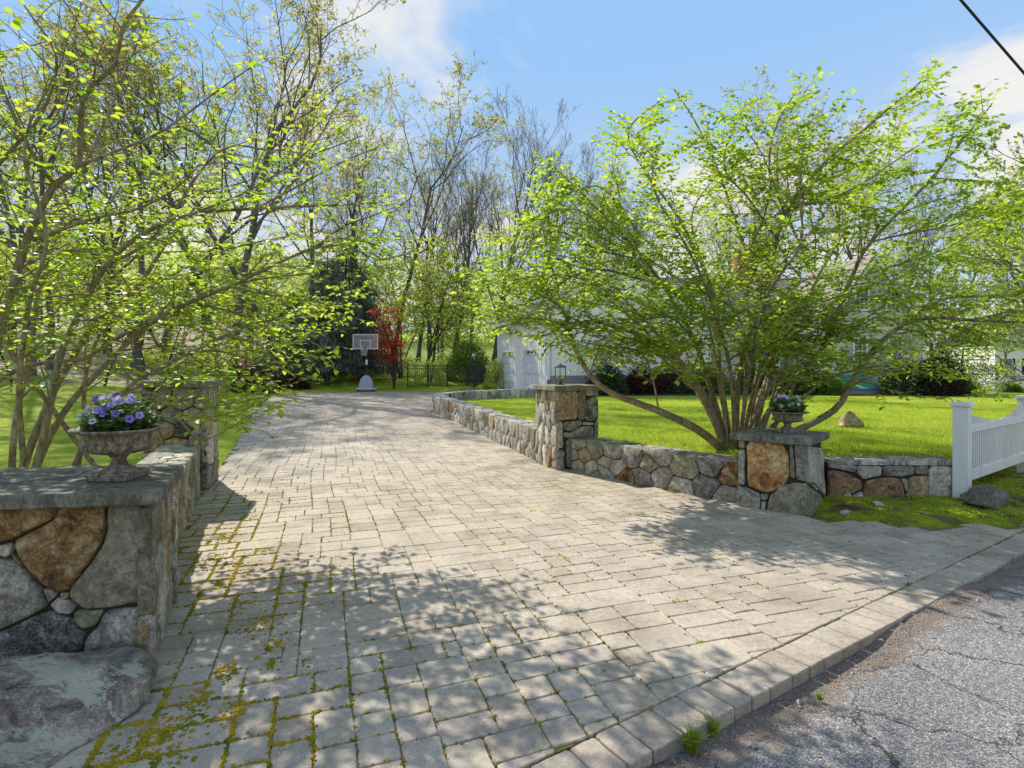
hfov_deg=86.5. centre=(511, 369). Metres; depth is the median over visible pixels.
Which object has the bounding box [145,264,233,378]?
understory tree
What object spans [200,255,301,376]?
understory tree
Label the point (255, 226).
budding tree
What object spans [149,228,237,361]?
understory tree
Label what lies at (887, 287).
window
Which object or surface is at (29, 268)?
understory tree
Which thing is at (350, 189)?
budding tree
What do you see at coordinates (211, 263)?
understory tree
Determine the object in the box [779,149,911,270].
budding tree
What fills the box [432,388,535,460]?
stone wall
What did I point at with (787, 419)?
flower urn
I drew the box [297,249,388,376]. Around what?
spruce
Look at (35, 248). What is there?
understory tree
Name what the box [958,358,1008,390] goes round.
tree
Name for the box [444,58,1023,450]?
shrub tree
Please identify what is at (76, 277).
understory tree
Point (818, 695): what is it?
grass tuft
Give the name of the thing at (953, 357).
tree
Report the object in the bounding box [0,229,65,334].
understory tree
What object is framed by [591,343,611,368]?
window
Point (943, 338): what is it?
budding tree
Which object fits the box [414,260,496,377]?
understory tree
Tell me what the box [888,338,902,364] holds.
window
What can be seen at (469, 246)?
bare tree
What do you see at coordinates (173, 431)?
stone pillar
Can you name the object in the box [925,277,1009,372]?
understory tree
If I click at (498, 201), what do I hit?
budding tree
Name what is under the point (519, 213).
bare tree
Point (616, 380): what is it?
bush
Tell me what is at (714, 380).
bush
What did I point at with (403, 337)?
distant woodland
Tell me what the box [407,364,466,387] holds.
black metal fence
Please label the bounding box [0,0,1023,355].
sky
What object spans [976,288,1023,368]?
understory tree
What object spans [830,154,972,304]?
bare tree
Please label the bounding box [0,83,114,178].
budding tree
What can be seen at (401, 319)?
understory tree
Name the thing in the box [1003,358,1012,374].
window
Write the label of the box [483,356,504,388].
bush
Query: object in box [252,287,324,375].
spruce
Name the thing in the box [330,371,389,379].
bush
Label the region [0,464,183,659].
stone pillar
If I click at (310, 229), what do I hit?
budding tree
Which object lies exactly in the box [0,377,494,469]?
lawn
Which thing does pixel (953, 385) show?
bush
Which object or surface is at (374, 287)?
understory tree
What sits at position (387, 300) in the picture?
understory tree
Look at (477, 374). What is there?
gate
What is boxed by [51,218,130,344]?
understory tree
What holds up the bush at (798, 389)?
on the soil bed
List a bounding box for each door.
[502,355,514,388]
[524,353,539,387]
[838,374,867,389]
[845,374,884,389]
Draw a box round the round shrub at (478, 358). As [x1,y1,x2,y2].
[445,337,491,381]
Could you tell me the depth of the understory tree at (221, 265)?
45.90 m
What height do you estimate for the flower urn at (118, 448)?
0.296 m
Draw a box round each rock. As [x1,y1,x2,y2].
[40,381,49,386]
[840,510,849,516]
[872,501,884,506]
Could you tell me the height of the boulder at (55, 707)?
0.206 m
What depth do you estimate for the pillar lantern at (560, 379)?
9.18 m
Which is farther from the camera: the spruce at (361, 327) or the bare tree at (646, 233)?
the bare tree at (646, 233)
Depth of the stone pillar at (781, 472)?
6.18 m
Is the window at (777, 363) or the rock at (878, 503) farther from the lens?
the window at (777, 363)
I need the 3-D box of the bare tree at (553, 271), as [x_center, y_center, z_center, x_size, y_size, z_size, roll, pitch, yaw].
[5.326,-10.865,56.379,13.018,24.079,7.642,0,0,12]
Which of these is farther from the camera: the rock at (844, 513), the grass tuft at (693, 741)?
the rock at (844, 513)
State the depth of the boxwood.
30.10 m
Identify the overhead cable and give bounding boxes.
[959,0,1023,74]
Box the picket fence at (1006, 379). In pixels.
[972,378,1023,390]
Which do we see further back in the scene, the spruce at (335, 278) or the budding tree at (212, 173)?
the budding tree at (212, 173)
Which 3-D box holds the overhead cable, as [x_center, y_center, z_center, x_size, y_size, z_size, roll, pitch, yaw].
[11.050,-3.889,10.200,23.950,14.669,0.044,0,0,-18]
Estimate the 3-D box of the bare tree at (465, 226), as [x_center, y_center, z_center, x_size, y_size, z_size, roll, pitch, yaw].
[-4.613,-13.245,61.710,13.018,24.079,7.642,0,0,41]
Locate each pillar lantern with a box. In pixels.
[171,349,192,379]
[554,363,565,384]
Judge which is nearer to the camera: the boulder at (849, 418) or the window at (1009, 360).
the boulder at (849, 418)
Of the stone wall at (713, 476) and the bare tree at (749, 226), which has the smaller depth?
the stone wall at (713, 476)
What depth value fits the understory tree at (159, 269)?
42.96 m
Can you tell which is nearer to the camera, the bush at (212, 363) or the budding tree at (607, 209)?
the bush at (212, 363)
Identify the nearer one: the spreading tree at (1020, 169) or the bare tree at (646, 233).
the spreading tree at (1020, 169)
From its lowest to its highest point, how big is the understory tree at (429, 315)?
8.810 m
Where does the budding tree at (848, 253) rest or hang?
on the ground at (76, 378)
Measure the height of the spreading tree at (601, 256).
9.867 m
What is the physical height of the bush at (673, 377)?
1.902 m
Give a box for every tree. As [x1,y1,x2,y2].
[0,0,207,369]
[0,0,405,382]
[0,0,452,467]
[0,4,310,372]
[0,13,181,378]
[0,50,107,348]
[0,64,175,375]
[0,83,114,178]
[0,116,130,314]
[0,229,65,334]
[0,230,36,324]
[0,245,44,343]
[0,254,52,385]
[2,220,64,322]
[8,215,76,331]
[11,0,276,379]
[16,60,236,351]
[27,219,82,322]
[32,0,273,367]
[34,257,105,323]
[41,238,106,319]
[48,230,143,347]
[50,260,133,352]
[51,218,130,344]
[54,208,137,293]
[85,259,195,385]
[127,268,181,347]
[128,234,185,320]
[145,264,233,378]
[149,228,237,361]
[152,134,310,338]
[159,0,364,366]
[177,238,237,340]
[195,78,444,373]
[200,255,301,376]
[209,256,254,353]
[210,238,287,363]
[214,242,326,356]
[217,281,286,356]
[230,242,284,345]
[262,67,444,359]
[287,250,332,325]
[294,133,449,288]
[295,244,341,298]
[312,258,369,303]
[319,139,391,269]
[328,255,412,378]
[355,260,392,321]
[356,50,534,347]
[358,153,512,361]
[359,240,429,377]
[388,237,495,373]
[390,135,478,355]
[390,247,460,371]
[393,270,462,365]
[407,257,457,357]
[414,257,482,361]
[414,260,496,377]
[425,127,502,362]
[427,149,512,355]
[427,243,485,352]
[429,300,477,352]
[432,161,587,317]
[433,84,580,365]
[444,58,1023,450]
[452,231,540,330]
[479,297,520,355]
[480,131,598,353]
[498,266,567,353]
[503,282,529,310]
[504,146,625,306]
[541,132,675,275]
[552,163,671,275]
[560,174,683,276]
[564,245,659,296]
[565,170,643,273]
[605,202,715,277]
[695,169,784,277]
[695,169,799,276]
[712,64,859,277]
[737,172,824,275]
[760,88,918,277]
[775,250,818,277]
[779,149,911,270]
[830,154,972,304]
[863,212,1011,363]
[880,239,1023,382]
[904,122,1023,403]
[916,301,971,386]
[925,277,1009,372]
[927,161,1023,362]
[931,338,978,381]
[934,200,1023,337]
[937,155,1023,335]
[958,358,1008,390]
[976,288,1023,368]
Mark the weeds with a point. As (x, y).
(466, 505)
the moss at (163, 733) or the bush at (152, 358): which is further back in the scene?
the bush at (152, 358)
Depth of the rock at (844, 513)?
5.84 m
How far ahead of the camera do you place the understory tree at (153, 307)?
43.58 m
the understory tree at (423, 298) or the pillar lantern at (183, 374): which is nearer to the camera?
the pillar lantern at (183, 374)
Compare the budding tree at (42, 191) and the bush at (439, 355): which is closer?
the budding tree at (42, 191)
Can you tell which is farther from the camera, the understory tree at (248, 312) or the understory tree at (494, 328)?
the understory tree at (494, 328)
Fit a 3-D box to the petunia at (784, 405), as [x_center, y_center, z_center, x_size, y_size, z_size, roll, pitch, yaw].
[3.282,0.406,6.455,0.440,0.249,0.429,0,0,0]
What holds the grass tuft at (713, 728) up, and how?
on the road
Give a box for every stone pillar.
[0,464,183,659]
[135,380,223,490]
[531,384,600,469]
[730,427,829,516]
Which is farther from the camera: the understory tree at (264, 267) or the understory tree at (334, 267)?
the understory tree at (264, 267)
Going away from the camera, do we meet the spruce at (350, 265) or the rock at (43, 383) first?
the rock at (43, 383)
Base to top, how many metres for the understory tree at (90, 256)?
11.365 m
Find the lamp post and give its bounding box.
[472,354,475,389]
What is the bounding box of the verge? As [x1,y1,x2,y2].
[811,465,1023,533]
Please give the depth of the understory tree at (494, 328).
57.39 m
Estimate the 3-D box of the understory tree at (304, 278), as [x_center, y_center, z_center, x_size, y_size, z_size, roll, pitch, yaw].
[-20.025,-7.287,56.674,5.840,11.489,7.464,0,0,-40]
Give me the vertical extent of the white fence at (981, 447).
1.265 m
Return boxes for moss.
[69,433,1022,767]
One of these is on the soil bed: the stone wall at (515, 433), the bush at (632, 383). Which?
the bush at (632, 383)
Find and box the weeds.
[188,426,702,649]
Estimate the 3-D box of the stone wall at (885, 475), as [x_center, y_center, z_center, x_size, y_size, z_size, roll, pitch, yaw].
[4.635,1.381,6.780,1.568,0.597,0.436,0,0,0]
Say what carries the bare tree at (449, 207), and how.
on the ground at (76, 378)
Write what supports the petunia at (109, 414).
in the flower urn at (118, 448)
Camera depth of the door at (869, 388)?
27.03 m
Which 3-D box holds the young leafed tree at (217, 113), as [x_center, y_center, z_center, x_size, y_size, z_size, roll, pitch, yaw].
[-27.264,-11.749,40.331,13.194,21.612,10.667,0,0,14]
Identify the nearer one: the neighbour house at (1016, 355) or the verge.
the verge
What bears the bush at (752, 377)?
on the soil bed
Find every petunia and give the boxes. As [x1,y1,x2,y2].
[75,392,161,431]
[769,394,808,412]
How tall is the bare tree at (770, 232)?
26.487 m
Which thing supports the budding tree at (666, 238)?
on the ground at (76, 378)
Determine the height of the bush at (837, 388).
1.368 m
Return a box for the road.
[646,556,1023,767]
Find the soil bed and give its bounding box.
[601,390,948,395]
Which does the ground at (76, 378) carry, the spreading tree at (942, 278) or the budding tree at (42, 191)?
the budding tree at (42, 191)
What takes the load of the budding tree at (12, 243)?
on the ground at (76, 378)
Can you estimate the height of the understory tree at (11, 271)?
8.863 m
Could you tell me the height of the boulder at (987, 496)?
0.311 m
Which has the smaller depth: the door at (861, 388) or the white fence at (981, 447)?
the white fence at (981, 447)
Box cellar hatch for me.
[838,374,892,393]
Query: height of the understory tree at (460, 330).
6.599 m
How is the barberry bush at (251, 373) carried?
on the ground at (76, 378)
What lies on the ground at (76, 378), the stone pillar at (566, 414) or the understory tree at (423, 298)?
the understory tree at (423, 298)
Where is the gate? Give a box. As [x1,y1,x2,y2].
[467,364,486,385]
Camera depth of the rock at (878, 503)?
6.24 m
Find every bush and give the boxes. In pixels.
[117,343,187,369]
[176,344,227,369]
[225,362,276,393]
[273,372,314,389]
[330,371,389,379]
[376,351,427,375]
[412,358,445,384]
[418,348,472,369]
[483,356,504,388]
[584,361,633,395]
[615,366,673,394]
[647,360,703,393]
[686,363,734,392]
[732,358,791,393]
[771,363,827,394]
[802,369,846,395]
[872,353,940,395]
[911,350,972,396]
[940,378,981,394]
[997,382,1023,392]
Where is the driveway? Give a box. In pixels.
[48,386,1023,767]
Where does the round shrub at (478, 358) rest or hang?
on the ground at (76, 378)
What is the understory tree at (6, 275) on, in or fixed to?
on the ground at (76, 378)
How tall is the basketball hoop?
3.180 m
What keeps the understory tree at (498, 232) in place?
on the ground at (76, 378)
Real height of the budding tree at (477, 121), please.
22.404 m
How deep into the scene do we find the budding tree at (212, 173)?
61.31 m
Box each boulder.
[0,647,159,767]
[837,411,864,426]
[960,485,1008,507]
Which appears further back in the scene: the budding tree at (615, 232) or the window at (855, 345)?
the budding tree at (615, 232)
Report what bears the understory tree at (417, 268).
on the ground at (76, 378)
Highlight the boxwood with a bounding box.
[474,383,499,389]
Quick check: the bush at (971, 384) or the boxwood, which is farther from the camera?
the boxwood
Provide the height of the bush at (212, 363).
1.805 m
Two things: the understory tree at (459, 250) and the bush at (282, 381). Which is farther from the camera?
the understory tree at (459, 250)
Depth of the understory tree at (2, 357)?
20.97 m
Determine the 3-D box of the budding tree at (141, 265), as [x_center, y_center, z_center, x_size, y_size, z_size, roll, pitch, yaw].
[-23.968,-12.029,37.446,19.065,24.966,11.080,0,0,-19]
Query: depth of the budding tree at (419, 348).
55.59 m
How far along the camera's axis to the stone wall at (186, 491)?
5.68 m
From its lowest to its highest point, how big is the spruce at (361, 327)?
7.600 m
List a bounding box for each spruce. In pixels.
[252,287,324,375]
[271,252,379,385]
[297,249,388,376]
[319,271,409,378]
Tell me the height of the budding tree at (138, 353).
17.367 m
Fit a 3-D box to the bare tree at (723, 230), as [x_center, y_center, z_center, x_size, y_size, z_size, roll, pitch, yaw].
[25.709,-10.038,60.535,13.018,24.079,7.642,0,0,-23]
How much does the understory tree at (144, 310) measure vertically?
6.392 m
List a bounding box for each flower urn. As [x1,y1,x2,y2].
[67,424,165,481]
[766,410,809,432]
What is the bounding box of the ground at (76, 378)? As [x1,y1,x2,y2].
[0,314,1014,754]
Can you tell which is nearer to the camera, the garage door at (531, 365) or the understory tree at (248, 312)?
the garage door at (531, 365)
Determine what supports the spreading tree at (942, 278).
on the lawn at (1007, 403)
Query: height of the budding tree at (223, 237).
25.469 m
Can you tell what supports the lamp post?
on the driveway
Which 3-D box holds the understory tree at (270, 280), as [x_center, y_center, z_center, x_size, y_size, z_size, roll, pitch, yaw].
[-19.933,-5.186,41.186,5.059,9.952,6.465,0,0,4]
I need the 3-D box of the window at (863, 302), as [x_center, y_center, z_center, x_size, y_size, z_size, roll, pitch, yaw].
[18.067,-3.725,28.081,0.800,1.350,0.100,0,0,-3]
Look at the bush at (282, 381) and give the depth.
31.61 m
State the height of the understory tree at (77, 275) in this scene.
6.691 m
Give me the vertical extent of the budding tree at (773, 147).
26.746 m
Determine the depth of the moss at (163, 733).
2.98 m
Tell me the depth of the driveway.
3.79 m
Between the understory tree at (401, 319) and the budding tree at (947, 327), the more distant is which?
the budding tree at (947, 327)
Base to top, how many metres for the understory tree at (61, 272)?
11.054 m
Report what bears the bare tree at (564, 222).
on the ground at (76, 378)
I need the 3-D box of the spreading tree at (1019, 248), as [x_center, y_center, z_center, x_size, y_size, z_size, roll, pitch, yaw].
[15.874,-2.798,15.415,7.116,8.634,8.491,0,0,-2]
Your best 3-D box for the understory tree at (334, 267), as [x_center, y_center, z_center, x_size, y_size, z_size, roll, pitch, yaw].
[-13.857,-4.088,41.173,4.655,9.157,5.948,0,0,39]
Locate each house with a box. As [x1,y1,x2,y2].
[661,250,935,392]
[940,321,1023,387]
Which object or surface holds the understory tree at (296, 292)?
on the ground at (76, 378)
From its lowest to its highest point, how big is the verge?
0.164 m
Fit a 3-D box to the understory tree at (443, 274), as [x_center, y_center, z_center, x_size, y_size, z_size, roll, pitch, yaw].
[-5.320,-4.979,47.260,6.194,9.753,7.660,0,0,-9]
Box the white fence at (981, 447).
[949,395,1023,497]
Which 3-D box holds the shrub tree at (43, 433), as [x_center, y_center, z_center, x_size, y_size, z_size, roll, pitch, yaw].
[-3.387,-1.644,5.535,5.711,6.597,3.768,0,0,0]
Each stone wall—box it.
[137,444,200,603]
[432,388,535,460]
[571,437,738,502]
[824,455,951,496]
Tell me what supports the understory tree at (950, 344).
on the ground at (76, 378)
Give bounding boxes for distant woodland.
[2,234,1016,361]
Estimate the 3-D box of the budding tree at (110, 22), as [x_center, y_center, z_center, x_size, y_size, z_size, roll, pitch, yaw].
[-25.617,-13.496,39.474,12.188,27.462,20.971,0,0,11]
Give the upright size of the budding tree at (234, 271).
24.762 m
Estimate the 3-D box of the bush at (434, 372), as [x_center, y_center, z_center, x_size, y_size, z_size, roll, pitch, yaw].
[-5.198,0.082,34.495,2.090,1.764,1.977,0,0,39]
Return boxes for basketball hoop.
[353,334,377,391]
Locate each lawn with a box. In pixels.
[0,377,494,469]
[462,389,1023,458]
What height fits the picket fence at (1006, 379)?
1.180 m
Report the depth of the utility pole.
54.92 m
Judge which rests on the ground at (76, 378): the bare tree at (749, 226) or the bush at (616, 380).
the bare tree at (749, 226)
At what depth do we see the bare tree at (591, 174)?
52.35 m
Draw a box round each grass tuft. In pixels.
[669,717,717,755]
[698,709,724,736]
[815,688,825,700]
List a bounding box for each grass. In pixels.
[0,387,254,466]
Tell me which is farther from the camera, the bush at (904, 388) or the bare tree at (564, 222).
the bare tree at (564, 222)
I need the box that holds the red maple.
[366,300,412,389]
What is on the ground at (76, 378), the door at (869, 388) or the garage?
the garage
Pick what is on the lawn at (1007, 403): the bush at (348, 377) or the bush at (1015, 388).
the bush at (1015, 388)
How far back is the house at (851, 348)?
28.23 m
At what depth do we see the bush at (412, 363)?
39.80 m
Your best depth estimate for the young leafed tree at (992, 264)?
31.04 m
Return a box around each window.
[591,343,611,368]
[763,345,779,368]
[853,337,867,364]
[854,285,869,310]
[885,285,900,310]
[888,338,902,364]
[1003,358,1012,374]
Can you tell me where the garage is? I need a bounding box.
[490,263,713,392]
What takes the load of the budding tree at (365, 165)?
on the ground at (76, 378)
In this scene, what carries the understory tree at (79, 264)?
on the ground at (76, 378)
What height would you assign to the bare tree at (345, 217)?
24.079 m
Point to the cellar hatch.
(868, 388)
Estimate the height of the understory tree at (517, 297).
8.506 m
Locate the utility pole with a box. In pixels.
[435,286,443,357]
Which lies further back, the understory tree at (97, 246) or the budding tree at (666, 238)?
the budding tree at (666, 238)
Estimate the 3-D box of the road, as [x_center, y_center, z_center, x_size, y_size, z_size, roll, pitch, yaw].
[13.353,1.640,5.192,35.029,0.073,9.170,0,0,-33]
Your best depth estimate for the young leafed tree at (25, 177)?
37.39 m
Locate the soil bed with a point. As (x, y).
(771, 394)
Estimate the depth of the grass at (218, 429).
13.12 m
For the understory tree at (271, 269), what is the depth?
35.80 m
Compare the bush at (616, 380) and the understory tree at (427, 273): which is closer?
the bush at (616, 380)
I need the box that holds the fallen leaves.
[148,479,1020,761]
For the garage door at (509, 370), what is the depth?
31.44 m
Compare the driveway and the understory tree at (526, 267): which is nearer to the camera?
the driveway
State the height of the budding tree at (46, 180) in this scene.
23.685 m
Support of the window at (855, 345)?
in the house at (851, 348)
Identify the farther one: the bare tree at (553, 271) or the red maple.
the bare tree at (553, 271)

